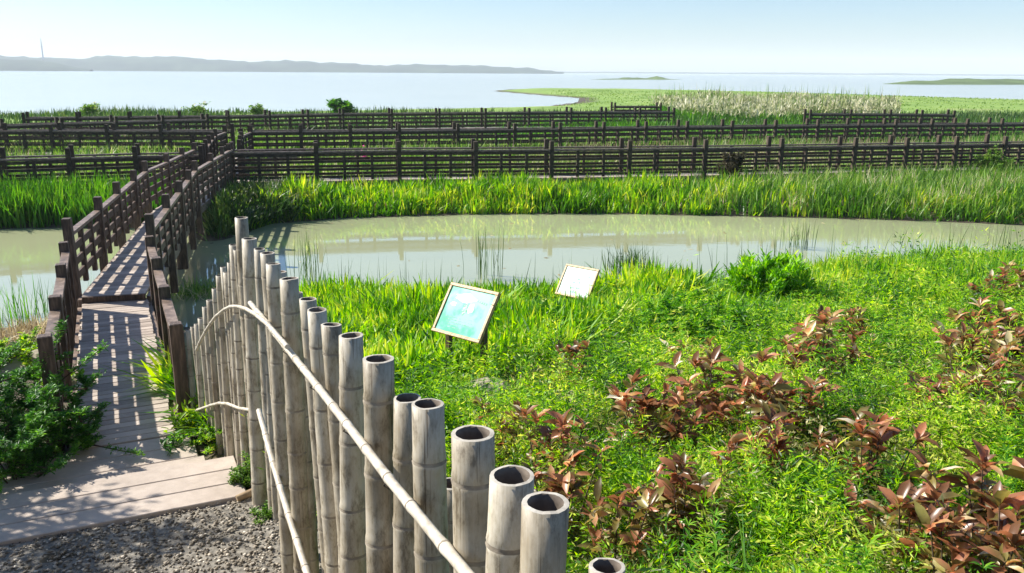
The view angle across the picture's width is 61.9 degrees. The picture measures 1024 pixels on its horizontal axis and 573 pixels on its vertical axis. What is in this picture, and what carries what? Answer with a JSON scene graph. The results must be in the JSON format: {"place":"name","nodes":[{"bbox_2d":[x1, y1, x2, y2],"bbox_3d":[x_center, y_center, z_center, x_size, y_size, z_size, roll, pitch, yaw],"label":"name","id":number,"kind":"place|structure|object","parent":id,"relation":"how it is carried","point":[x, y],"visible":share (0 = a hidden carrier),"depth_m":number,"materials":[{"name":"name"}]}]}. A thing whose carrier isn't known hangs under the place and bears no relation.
{"place":"outdoors","nodes":[
{"label":"outdoors","id":0,"kind":"place"},
{"bbox_2d":[0,59,92,70],"bbox_3d":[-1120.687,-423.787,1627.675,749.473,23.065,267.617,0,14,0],"label":"hill spur","id":1,"kind":"structure","parent":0,"point":[20,65],"depth_m":1539.14,"materials":[{"name":"grey"}]},
{"bbox_2d":[0,55,563,73],"bbox_3d":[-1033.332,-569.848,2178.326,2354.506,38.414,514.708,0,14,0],"label":"hills","id":2,"kind":"structure","parent":0,"point":[130,63],"depth_m":2010.22,"materials":[{"name":"grey"}]},
{"bbox_2d":[0,459,645,572],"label":"gravel path","id":3,"kind":"structure","parent":0,"point":[160,529],"depth_m":6.53,"materials":[{"name":"gravel"}]},
{"bbox_2d":[235,488,251,500],"bbox_3d":[-2.220,1.763,7.302,0.292,0.083,0.078,-13,19,-42],"label":"wood offcut","id":4,"kind":"object","parent":3,"relation":"on","point":[243,495],"visible":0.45,"depth_m":7.24,"materials":[{"name":"wood"}]},
{"bbox_2d":[0,214,1023,327],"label":"pond water","id":5,"kind":"structure","parent":0,"point":[363,244],"depth_m":22.60,"materials":[{"name":"liquid"}]},
{"bbox_2d":[0,273,91,329],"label":"rushes","id":6,"kind":"object","parent":5,"relation":"in","point":[25,311],"visible":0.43,"depth_m":15.25,"materials":[{"name":"green plant"}]},
{"bbox_2d":[169,265,218,305],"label":"clump","id":7,"kind":"object","parent":5,"relation":"on","point":[199,292],"visible":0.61,"depth_m":17.17,"materials":[{"name":"green plant"}]},
{"bbox_2d":[284,226,327,282],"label":"rush clump","id":8,"kind":"object","parent":5,"relation":"on","point":[305,268],"visible":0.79,"depth_m":18.31,"materials":[{"name":"green plant"}]},
{"bbox_2d":[460,219,503,279],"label":"rush clump","id":9,"kind":"object","parent":5,"relation":"on","point":[480,262],"visible":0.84,"depth_m":18.75,"materials":[{"name":"green plant"}]},
{"bbox_2d":[600,241,682,275],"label":"rush clump","id":10,"kind":"object","parent":5,"relation":"on","point":[629,258],"visible":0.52,"depth_m":19.14,"materials":[{"name":"green plant"}]},
{"bbox_2d":[292,218,1023,286],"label":"rushes","id":11,"kind":"object","parent":5,"relation":"in","point":[716,256],"visible":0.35,"depth_m":18.81,"materials":[{"name":"green plant"}]},
{"bbox_2d":[782,217,817,250],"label":"rush clump","id":12,"kind":"object","parent":5,"relation":"on","point":[804,241],"visible":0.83,"depth_m":22.17,"materials":[{"name":"green plant"}]},
{"bbox_2d":[0,71,1023,114],"bbox_3d":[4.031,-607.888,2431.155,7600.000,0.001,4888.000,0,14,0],"label":"lake water","id":13,"kind":"structure","parent":0,"point":[23,91],"depth_m":244.60,"materials":[{"name":"liquid"}]},
{"bbox_2d":[592,76,680,79],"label":"grassy islet","id":14,"kind":"object","parent":13,"relation":"in","point":[649,78],"visible":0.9,"depth_m":544.75,"materials":[{"name":"green plant"}]},
{"bbox_2d":[0,88,1023,572],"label":"ground","id":15,"kind":"structure","parent":0,"point":[636,94],"depth_m":60.37,"materials":[{"name":"plant"}]},
{"bbox_2d":[0,356,38,377],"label":"rock","id":16,"kind":"object","parent":15,"relation":"on","point":[15,363],"visible":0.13,"depth_m":11.27,"materials":[{"name":"stone"}]},
{"bbox_2d":[0,325,40,366],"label":"leafy shrub","id":17,"kind":"object","parent":15,"relation":"on","point":[24,356],"visible":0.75,"depth_m":11.36,"materials":[{"name":"green plant"}]},
{"bbox_2d":[0,312,48,343],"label":"dry tuft","id":18,"kind":"object","parent":15,"relation":"on","point":[26,328],"visible":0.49,"depth_m":13.86,"materials":[{"name":"plant"}]},
{"bbox_2d":[0,410,98,492],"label":"leafy shrub","id":19,"kind":"object","parent":15,"relation":"on","point":[16,454],"visible":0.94,"depth_m":7.67,"materials":[{"name":"green plant"}]},
{"bbox_2d":[0,315,110,449],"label":"leafy shrub","id":20,"kind":"object","parent":15,"relation":"on","point":[35,403],"visible":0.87,"depth_m":8.27,"materials":[{"name":"green plant"}]},
{"bbox_2d":[40,368,84,384],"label":"young plant","id":21,"kind":"object","parent":15,"relation":"on","point":[78,373],"visible":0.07,"depth_m":10.26,"materials":[{"name":"green plant"}]},
{"bbox_2d":[28,401,144,457],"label":"leafy shrub","id":22,"kind":"object","parent":15,"relation":"on","point":[85,442],"visible":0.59,"depth_m":8.21,"materials":[{"name":"green plant"}]},
{"bbox_2d":[78,102,100,115],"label":"lake bush","id":23,"kind":"object","parent":15,"relation":"on","point":[91,107],"visible":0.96,"depth_m":71.48,"materials":[{"name":"green plant"}]},
{"bbox_2d":[0,169,183,228],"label":"tall grass","id":24,"kind":"structure","parent":15,"relation":"on","point":[42,202],"depth_m":24.66,"materials":[{"name":"plant"}]},
{"bbox_2d":[0,143,205,189],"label":"boardwalk","id":25,"kind":"structure","parent":15,"relation":"on","point":[71,160],"depth_m":26.79,"materials":[{"name":"brown wood"}]},
{"bbox_2d":[0,113,209,147],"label":"boardwalk","id":26,"kind":"structure","parent":15,"relation":"on","point":[163,122],"depth_m":44.55,"materials":[{"name":"brown wood"}]},
{"bbox_2d":[0,122,235,155],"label":"boardwalk","id":27,"kind":"structure","parent":15,"relation":"on","point":[114,131],"depth_m":38.02,"materials":[{"name":"brown wood"}]},
{"bbox_2d":[0,435,245,545],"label":"plank landing","id":28,"kind":"object","parent":15,"relation":"on","point":[95,487],"visible":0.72,"depth_m":7.36,"materials":[{"name":"brown wood"}]},
{"bbox_2d":[37,142,235,452],"bbox_3d":[-7.412,-0.998,18.666,2.193,2.780,22.329,-4,15,-16],"label":"footbridge","id":29,"kind":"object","parent":15,"relation":"on","point":[115,307],"visible":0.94,"depth_m":13.17,"materials":[{"name":"brown wood"}]},
{"bbox_2d":[160,429,188,455],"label":"young plant","id":30,"kind":"object","parent":15,"relation":"on","point":[170,443],"visible":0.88,"depth_m":8.36,"materials":[{"name":"green plant"}]},
{"bbox_2d":[159,397,206,437],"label":"young plant","id":31,"kind":"object","parent":15,"relation":"on","point":[186,423],"visible":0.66,"depth_m":8.66,"materials":[{"name":"green plant"}]},
{"bbox_2d":[181,101,210,114],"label":"lake bush","id":32,"kind":"object","parent":15,"relation":"on","point":[198,109],"visible":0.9,"depth_m":72.42,"materials":[{"name":"green plant"}]},
{"bbox_2d":[172,419,222,454],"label":"weed clump","id":33,"kind":"object","parent":15,"relation":"on","point":[205,437],"visible":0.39,"depth_m":8.35,"materials":[{"name":"green plant"}]},
{"bbox_2d":[203,125,253,176],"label":"boardwalk","id":34,"kind":"structure","parent":15,"relation":"on","point":[211,142],"depth_m":35.14,"materials":[{"name":"brown wood"}]},
{"bbox_2d":[227,450,251,490],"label":"weed clump","id":35,"kind":"object","parent":15,"relation":"on","point":[243,475],"visible":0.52,"depth_m":7.46,"materials":[{"name":"green plant"}]},
{"bbox_2d":[248,103,267,114],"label":"lake bush","id":36,"kind":"object","parent":15,"relation":"on","point":[254,110],"visible":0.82,"depth_m":73.07,"materials":[{"name":"green plant"}]},
{"bbox_2d":[249,500,272,524],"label":"weed clump","id":37,"kind":"object","parent":15,"relation":"on","point":[265,512],"visible":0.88,"depth_m":6.96,"materials":[{"name":"green plant"}]},
{"bbox_2d":[196,172,341,240],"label":"bank undergrowth","id":38,"kind":"object","parent":15,"relation":"on","point":[222,216],"visible":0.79,"depth_m":25.21,"materials":[{"name":"green plant"}]},
{"bbox_2d":[326,98,354,112],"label":"round bush","id":39,"kind":"object","parent":15,"relation":"on","point":[336,104],"visible":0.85,"depth_m":75.28,"materials":[{"name":"green plant"}]},
{"bbox_2d":[21,107,674,136],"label":"boardwalk","id":40,"kind":"structure","parent":15,"relation":"on","point":[227,116],"depth_m":55.25,"materials":[{"name":"brown wood"}]},
{"bbox_2d":[183,217,624,572],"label":"bamboo fence","id":41,"kind":"object","parent":15,"relation":"on","point":[342,433],"visible":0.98,"depth_m":4.02,"materials":[{"name":"wood"}]},
{"bbox_2d":[103,256,726,439],"bbox_3d":[-0.306,0.372,13.239,9.617,1.769,10.959,0,14,0],"label":"iris bed","id":42,"kind":"object","parent":15,"relation":"on","point":[389,307],"visible":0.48,"depth_m":11.68,"materials":[{"name":"plant"}]},
{"bbox_2d":[392,309,501,339],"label":"iris clump","id":43,"kind":"object","parent":15,"relation":"on","point":[431,318],"visible":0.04,"depth_m":11.34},
{"bbox_2d":[431,282,500,376],"bbox_3d":[-0.498,0.593,9.217,0.700,1.156,0.360,12,18,39],"label":"info sign","id":44,"kind":"object","parent":15,"relation":"on","point":[465,312],"visible":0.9,"depth_m":9.11,"materials":[{"name":"teal wood"}]},
{"bbox_2d":[466,377,510,398],"bbox_3d":[-0.214,1.101,8.623,0.556,0.336,0.584,0,14,0],"label":"rock","id":45,"kind":"object","parent":15,"relation":"on","point":[487,381],"visible":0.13,"depth_m":8.54,"materials":[{"name":"stone"}]},
{"bbox_2d":[470,395,529,467],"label":"coppery shrub","id":46,"kind":"object","parent":15,"relation":"on","point":[506,428],"visible":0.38,"depth_m":6.07,"materials":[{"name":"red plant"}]},
{"bbox_2d":[0,126,1023,185],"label":"marsh grass","id":47,"kind":"structure","parent":15,"relation":"on","point":[20,152],"depth_m":37.29,"materials":[{"name":"plant"}]},
{"bbox_2d":[0,104,1023,153],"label":"marsh grass","id":48,"kind":"structure","parent":15,"relation":"on","point":[974,116],"depth_m":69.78,"materials":[{"name":"plant"}]},
{"bbox_2d":[511,404,599,486],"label":"coppery shrub","id":49,"kind":"object","parent":15,"relation":"on","point":[562,421],"visible":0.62,"depth_m":5.55,"materials":[{"name":"red plant"}]},
{"bbox_2d":[520,444,614,534],"bbox_3d":[0.302,1.301,4.948,0.647,0.651,0.598,0,14,0],"label":"coppery shrub","id":50,"kind":"object","parent":15,"relation":"on","point":[562,484],"visible":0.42,"depth_m":4.98,"materials":[{"name":"red plant"}]},
{"bbox_2d":[554,339,593,382],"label":"coppery shrub","id":51,"kind":"object","parent":15,"relation":"on","point":[575,348],"visible":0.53,"depth_m":8.39,"materials":[{"name":"red plant"}]},
{"bbox_2d":[555,264,599,299],"bbox_3d":[1.127,0.169,14.817,0.700,1.010,0.360,12,18,39],"label":"info sign","id":52,"kind":"object","parent":15,"relation":"on","point":[580,279],"visible":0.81,"depth_m":14.75,"materials":[{"name":"white wood"}]},
{"bbox_2d":[577,477,666,563],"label":"coppery shrub","id":53,"kind":"object","parent":15,"relation":"on","point":[596,513],"visible":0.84,"depth_m":4.44,"materials":[{"name":"red plant"}]},
{"bbox_2d":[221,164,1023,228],"bbox_3d":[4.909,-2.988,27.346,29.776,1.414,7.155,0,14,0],"label":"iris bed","id":54,"kind":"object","parent":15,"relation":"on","point":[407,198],"visible":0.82,"depth_m":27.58,"materials":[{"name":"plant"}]},
{"bbox_2d":[226,134,1023,185],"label":"boardwalk","id":55,"kind":"structure","parent":15,"relation":"on","point":[707,151],"depth_m":30.92,"materials":[{"name":"brown wood"}]},
{"bbox_2d":[239,228,1023,572],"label":"feathery weeds","id":56,"kind":"object","parent":15,"relation":"on","point":[775,534],"visible":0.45,"depth_m":6.17,"materials":[{"name":"green plant"}]},
{"bbox_2d":[247,118,1023,157],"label":"boardwalk","id":57,"kind":"structure","parent":15,"relation":"on","point":[455,130],"depth_m":42.41,"materials":[{"name":"brown wood"}]},
{"bbox_2d":[610,102,661,122],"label":"boardwalk","id":58,"kind":"structure","parent":15,"relation":"on","point":[656,107],"depth_m":69.31,"materials":[{"name":"brown wood"}]},
{"bbox_2d":[623,463,666,544],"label":"coppery shrub","id":59,"kind":"object","parent":15,"relation":"on","point":[660,468],"visible":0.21,"depth_m":4.70,"materials":[{"name":"red plant"}]},
{"bbox_2d":[603,367,709,457],"bbox_3d":[1.015,0.997,6.163,0.785,0.721,0.717,0,14,0],"label":"coppery shrub","id":60,"kind":"object","parent":15,"relation":"on","point":[651,405],"visible":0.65,"depth_m":6.13,"materials":[{"name":"red plant"}]},
{"bbox_2d":[317,282,1022,572],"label":"slope grass","id":61,"kind":"structure","parent":15,"relation":"on","point":[732,546],"depth_m":6.03,"materials":[{"name":"plant"}]},
{"bbox_2d":[632,386,715,456],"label":"coppery shrub","id":62,"kind":"object","parent":15,"relation":"on","point":[675,433],"visible":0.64,"depth_m":6.00,"materials":[{"name":"red plant"}]},
{"bbox_2d":[611,288,756,343],"bbox_3d":[2.159,0.444,11.366,2.081,0.950,1.820,-12,19,-41],"label":"leafy shrub","id":63,"kind":"object","parent":15,"relation":"on","point":[662,310],"visible":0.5,"depth_m":11.05,"materials":[{"name":"plant"}]},
{"bbox_2d":[660,336,716,381],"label":"coppery shrub","id":64,"kind":"object","parent":15,"relation":"on","point":[708,341],"visible":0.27,"depth_m":8.45,"materials":[{"name":"red plant"}]},
{"bbox_2d":[647,452,736,555],"bbox_3d":[0.894,1.194,4.607,0.467,0.651,0.465,-8,16,-30],"label":"coppery shrub","id":65,"kind":"object","parent":15,"relation":"on","point":[676,465],"visible":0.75,"depth_m":4.55,"materials":[{"name":"red plant"}]},
{"bbox_2d":[404,255,1023,572],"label":"whorled weeds","id":66,"kind":"object","parent":15,"relation":"on","point":[715,544],"visible":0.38,"depth_m":8.14,"materials":[{"name":"plant"}]},
{"bbox_2d":[654,345,780,436],"bbox_3d":[1.623,0.883,6.671,0.997,0.810,0.846,0,14,0],"label":"coppery shrub","id":67,"kind":"object","parent":15,"relation":"on","point":[715,355],"visible":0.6,"depth_m":6.69,"materials":[{"name":"red plant"}]},
{"bbox_2d":[685,299,771,340],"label":"leafy shrub","id":68,"kind":"object","parent":15,"relation":"on","point":[707,318],"visible":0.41,"depth_m":10.74,"materials":[{"name":"plant"}]},
{"bbox_2d":[716,149,746,177],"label":"round bush","id":69,"kind":"object","parent":15,"relation":"on","point":[733,162],"visible":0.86,"depth_m":30.61,"materials":[{"name":"green plant"}]},
{"bbox_2d":[446,285,1023,572],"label":"olive weeds","id":70,"kind":"object","parent":15,"relation":"on","point":[652,541],"visible":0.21,"depth_m":5.38,"materials":[{"name":"plant"}]},
{"bbox_2d":[705,418,793,508],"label":"coppery shrub","id":71,"kind":"object","parent":15,"relation":"on","point":[739,437],"visible":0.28,"depth_m":5.01,"materials":[{"name":"red plant"}]},
{"bbox_2d":[496,132,1023,172],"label":"dry reeds","id":72,"kind":"object","parent":15,"relation":"on","point":[648,142],"visible":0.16,"depth_m":40.78,"materials":[{"name":"plant"}]},
{"bbox_2d":[720,247,819,303],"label":"leafy shrub","id":73,"kind":"object","parent":15,"relation":"on","point":[783,271],"visible":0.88,"depth_m":13.95,"materials":[{"name":"green plant"}]},
{"bbox_2d":[714,365,829,436],"bbox_3d":[1.866,0.946,6.287,0.855,0.782,0.766,0,14,0],"label":"coppery shrub","id":74,"kind":"object","parent":15,"relation":"on","point":[760,384],"visible":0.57,"depth_m":6.23,"materials":[{"name":"red plant"}]},
{"bbox_2d":[752,401,798,485],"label":"coppery shrub","id":75,"kind":"object","parent":15,"relation":"on","point":[770,416],"visible":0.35,"depth_m":5.28,"materials":[{"name":"red plant"}]},
{"bbox_2d":[529,237,1023,355],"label":"meadow grass","id":76,"kind":"structure","parent":15,"relation":"on","point":[846,267],"depth_m":15.29,"materials":[{"name":"plant"}]},
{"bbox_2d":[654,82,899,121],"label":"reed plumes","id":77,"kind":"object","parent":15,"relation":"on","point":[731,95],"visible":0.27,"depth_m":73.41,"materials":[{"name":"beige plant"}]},
{"bbox_2d":[648,101,908,124],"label":"silver grass","id":78,"kind":"structure","parent":15,"relation":"on","point":[787,116],"depth_m":65.39,"materials":[{"name":"plant"}]},
{"bbox_2d":[648,89,903,117],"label":"silver grass plumes","id":79,"kind":"object","parent":78,"relation":"attached to","point":[735,105],"visible":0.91,"depth_m":67.85,"materials":[{"name":"plant"}]},
{"bbox_2d":[551,90,1023,115],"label":"meadow grass","id":80,"kind":"structure","parent":15,"relation":"on","point":[677,93],"depth_m":140.51,"materials":[{"name":"plant"}]},
{"bbox_2d":[772,336,824,387],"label":"coppery shrub","id":81,"kind":"object","parent":15,"relation":"on","point":[797,348],"visible":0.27,"depth_m":7.85,"materials":[{"name":"red plant"}]},
{"bbox_2d":[771,375,841,451],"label":"coppery shrub","id":82,"kind":"object","parent":15,"relation":"on","point":[809,380],"visible":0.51,"depth_m":6.24,"materials":[{"name":"red plant"}]},
{"bbox_2d":[777,437,848,517],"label":"tall weed","id":83,"kind":"object","parent":15,"relation":"on","point":[795,472],"visible":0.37,"depth_m":4.74,"materials":[{"name":"green plant"}]},
{"bbox_2d":[768,309,872,381],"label":"coppery shrub","id":84,"kind":"object","parent":15,"relation":"on","point":[833,319],"visible":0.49,"depth_m":8.65,"materials":[{"name":"red plant"}]},
{"bbox_2d":[645,158,1023,223],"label":"bank grass","id":85,"kind":"structure","parent":15,"relation":"on","point":[998,177],"depth_m":28.00,"materials":[{"name":"plant"}]},
{"bbox_2d":[802,420,869,478],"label":"coppery shrub","id":86,"kind":"object","parent":15,"relation":"on","point":[827,443],"visible":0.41,"depth_m":5.70,"materials":[{"name":"red plant"}]},
{"bbox_2d":[805,304,874,346],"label":"coppery shrub","id":87,"kind":"object","parent":15,"relation":"on","point":[856,320],"visible":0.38,"depth_m":9.99,"materials":[{"name":"red plant"}]},
{"bbox_2d":[803,109,955,128],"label":"boardwalk","id":88,"kind":"structure","parent":15,"relation":"on","point":[890,114],"depth_m":58.42,"materials":[{"name":"brown wood"}]},
{"bbox_2d":[831,406,939,502],"bbox_3d":[2.169,1.073,5.067,0.589,0.709,0.452,0,14,0],"label":"coppery shrub","id":89,"kind":"object","parent":15,"relation":"on","point":[877,432],"visible":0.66,"depth_m":4.95,"materials":[{"name":"red plant"}]},
{"bbox_2d":[844,474,957,565],"bbox_3d":[1.952,1.192,4.275,0.444,0.705,0.602,-3,14,-12],"label":"coppery shrub","id":90,"kind":"object","parent":15,"relation":"on","point":[932,491],"visible":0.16,"depth_m":4.34,"materials":[{"name":"red plant"}]},
{"bbox_2d":[855,479,975,572],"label":"coppery shrub","id":91,"kind":"object","parent":15,"relation":"on","point":[908,488],"visible":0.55,"depth_m":3.93,"materials":[{"name":"red plant"}]},
{"bbox_2d":[871,399,964,469],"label":"tall weed","id":92,"kind":"object","parent":15,"relation":"on","point":[928,415],"visible":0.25,"depth_m":5.71,"materials":[{"name":"green plant"}]},
{"bbox_2d":[901,371,989,438],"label":"coppery shrub","id":93,"kind":"object","parent":15,"relation":"on","point":[936,385],"visible":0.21,"depth_m":6.14,"materials":[{"name":"red plant"}]},
{"bbox_2d":[904,439,1023,572],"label":"coppery shrub","id":94,"kind":"object","parent":15,"relation":"on","point":[977,486],"visible":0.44,"depth_m":4.31,"materials":[{"name":"red plant"}]},
{"bbox_2d":[908,499,1023,572],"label":"coppery shrub","id":95,"kind":"object","parent":15,"relation":"on","point":[954,548],"visible":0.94,"depth_m":3.63,"materials":[{"name":"red plant"}]},
{"bbox_2d":[931,317,1023,379],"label":"coppery shrub","id":96,"kind":"object","parent":15,"relation":"on","point":[977,330],"visible":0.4,"depth_m":8.21,"materials":[{"name":"red plant"}]},
{"bbox_2d":[932,331,1023,405],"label":"coppery shrub","id":97,"kind":"object","parent":15,"relation":"on","point":[949,340],"visible":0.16,"depth_m":6.85,"materials":[{"name":"red plant"}]},
{"bbox_2d":[943,295,1023,335],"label":"coppery shrub","id":98,"kind":"object","parent":15,"relation":"on","point":[1000,305],"visible":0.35,"depth_m":9.96,"materials":[{"name":"red plant"}]},
{"bbox_2d":[950,365,1023,437],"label":"coppery shrub","id":99,"kind":"object","parent":15,"relation":"on","point":[991,384],"visible":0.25,"depth_m":6.08,"materials":[{"name":"red plant"}]},
{"bbox_2d":[967,145,1016,175],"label":"grey bush","id":100,"kind":"object","parent":15,"relation":"on","point":[984,159],"visible":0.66,"depth_m":33.32,"materials":[{"name":"green plant"}]},
{"bbox_2d":[961,326,1023,391],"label":"coppery shrub","id":101,"kind":"object","parent":15,"relation":"on","point":[1017,338],"visible":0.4,"depth_m":7.89,"materials":[{"name":"red plant"}]},
{"bbox_2d":[962,481,1023,572],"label":"coppery shrub","id":102,"kind":"object","parent":15,"relation":"on","point":[1007,524],"visible":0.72,"depth_m":3.75,"materials":[{"name":"red plant"}]},
{"bbox_2d":[967,259,1023,306],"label":"coppery shrub","id":103,"kind":"object","parent":15,"relation":"on","point":[1004,272],"visible":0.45,"depth_m":12.49,"materials":[{"name":"red plant"}]},
{"bbox_2d":[0,0,1023,74],"label":"sky","id":104,"kind":"structure","parent":0,"point":[703,36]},
{"bbox_2d":[206,218,963,281],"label":"floating leaves","id":105,"kind":"object","parent":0,"point":[510,248],"visible":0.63,"depth_m":22.14,"materials":[{"name":"plant"}]},
{"bbox_2d":[239,171,1019,223],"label":"reeds","id":106,"kind":"object","parent":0,"point":[581,193],"visible":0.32,"depth_m":27.73,"materials":[{"name":"plant"}]},
{"bbox_2d":[555,71,1023,75],"bbox_3d":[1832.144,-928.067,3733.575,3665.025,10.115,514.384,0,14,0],"label":"shore","id":107,"kind":"structure","parent":0,"point":[795,73],"depth_m":3558.84,"materials":[{"name":"plant"}]},
{"bbox_2d":[886,78,1023,84],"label":"grassy island","id":108,"kind":"structure","parent":0,"point":[964,81],"depth_m":399.93,"materials":[{"name":"green plant"}]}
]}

